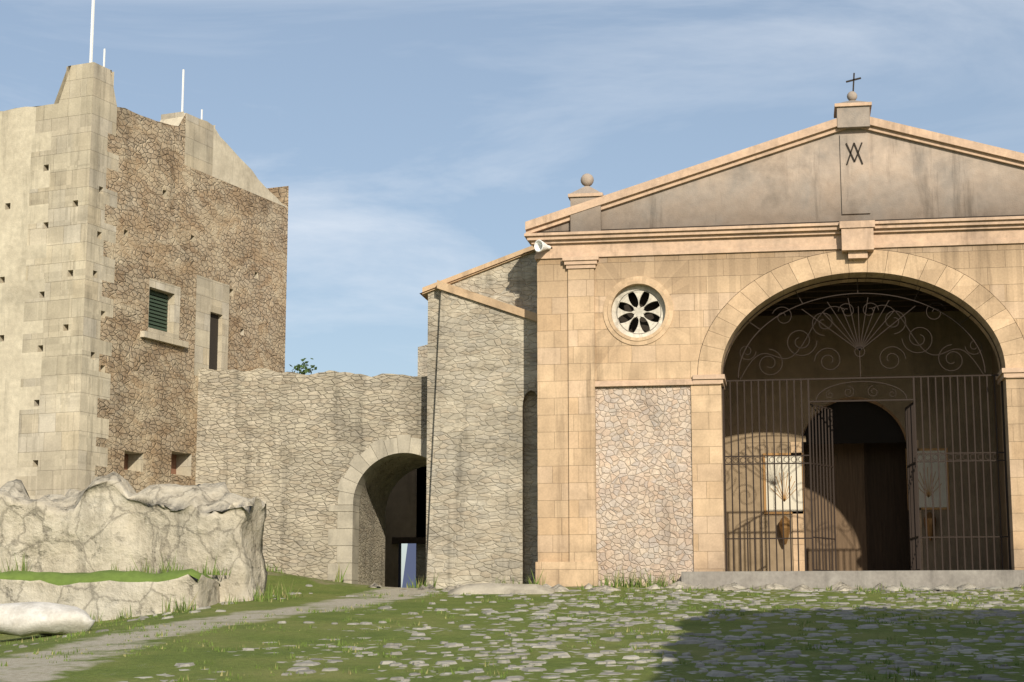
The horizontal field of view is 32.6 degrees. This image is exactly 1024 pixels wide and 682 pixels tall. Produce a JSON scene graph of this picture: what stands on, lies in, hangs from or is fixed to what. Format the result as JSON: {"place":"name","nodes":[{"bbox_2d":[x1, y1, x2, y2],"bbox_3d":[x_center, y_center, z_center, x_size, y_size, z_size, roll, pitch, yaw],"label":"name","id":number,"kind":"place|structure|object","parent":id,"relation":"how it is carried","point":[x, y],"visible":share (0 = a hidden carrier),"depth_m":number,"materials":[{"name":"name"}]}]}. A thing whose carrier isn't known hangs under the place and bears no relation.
{"place":"outdoors","nodes":[
{"label":"outdoors","id":0,"kind":"place"},
{"bbox_2d":[0,571,1023,681],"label":"terrain","id":1,"kind":"structure","parent":0,"point":[104,662],"depth_m":20.25,"materials":[{"name":"green plant"}]},
{"bbox_2d":[0,601,95,637],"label":"white boulder","id":2,"kind":"object","parent":1,"relation":"on","point":[26,619],"visible":0.98,"depth_m":24.12,"materials":[{"name":"stone"}]},
{"bbox_2d":[0,568,220,621],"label":"stone ledge","id":3,"kind":"object","parent":1,"relation":"on","point":[111,592],"visible":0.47,"depth_m":27.42,"materials":[{"name":"stone"}]},
{"bbox_2d":[0,479,267,601],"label":"rock wall","id":4,"kind":"structure","parent":1,"relation":"on","point":[101,524],"depth_m":28.62,"materials":[{"name":"stone"}]},
{"bbox_2d":[0,0,288,494],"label":"defence tower","id":5,"kind":"structure","parent":1,"relation":"on","point":[143,270],"depth_m":32.86,"materials":[{"name":"stone"}]},
{"bbox_2d":[195,368,426,587],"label":"curtain wall","id":6,"kind":"structure","parent":1,"relation":"on","point":[325,465],"depth_m":34.40,"materials":[{"name":"grey stone"}]},
{"bbox_2d":[289,358,316,374],"bbox_3d":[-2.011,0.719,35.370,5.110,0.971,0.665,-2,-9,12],"label":"bush","id":7,"kind":"object","parent":6,"relation":"on","point":[300,367],"visible":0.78,"depth_m":35.86,"materials":[{"name":"green plant"}]},
{"bbox_2d":[416,246,537,587],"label":"church nave","id":8,"kind":"structure","parent":1,"relation":"on","point":[511,279],"depth_m":33.59,"materials":[{"name":"beige stone"}]},
{"bbox_2d":[426,280,536,588],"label":"buttress wall","id":9,"kind":"structure","parent":1,"relation":"on","point":[486,383],"depth_m":33.02,"materials":[{"name":"beige stone"}]},
{"bbox_2d":[448,583,554,594],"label":"flat stone","id":10,"kind":"structure","parent":1,"relation":"on","point":[533,588],"depth_m":29.69,"materials":[{"name":"grey stone"}]},
{"bbox_2d":[0,584,1023,681],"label":"cobble stones","id":11,"kind":"object","parent":1,"relation":"on","point":[668,657],"visible":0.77,"depth_m":20.18,"materials":[{"name":"stone"}]},
{"bbox_2d":[0,550,1023,681],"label":"grass tufts","id":12,"kind":"object","parent":1,"relation":"on","point":[286,594],"visible":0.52,"depth_m":25.19,"materials":[{"name":"green plant"}]},
{"bbox_2d":[369,581,1023,591],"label":"kerb stones","id":13,"kind":"object","parent":1,"relation":"on","point":[838,586],"visible":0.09,"depth_m":29.84,"materials":[{"name":"stone"}]},
{"bbox_2d":[524,73,1023,586],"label":"church facade","id":14,"kind":"structure","parent":1,"relation":"on","point":[640,285],"depth_m":31.62,"materials":[{"name":"beige stone"}]},
{"bbox_2d":[681,251,1023,588],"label":"church porch","id":15,"kind":"object","parent":14,"relation":"attached to","point":[871,499],"visible":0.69,"depth_m":35.51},
{"bbox_2d":[722,278,1010,570],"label":"iron gate","id":16,"kind":"structure","parent":15,"relation":"attached to","point":[913,487],"depth_m":31.45,"materials":[{"name":"grey metal"}]},
{"bbox_2d":[0,0,1023,587],"label":"sky","id":17,"kind":"structure","parent":0,"point":[414,144],"materials":[{"name":"blue"}]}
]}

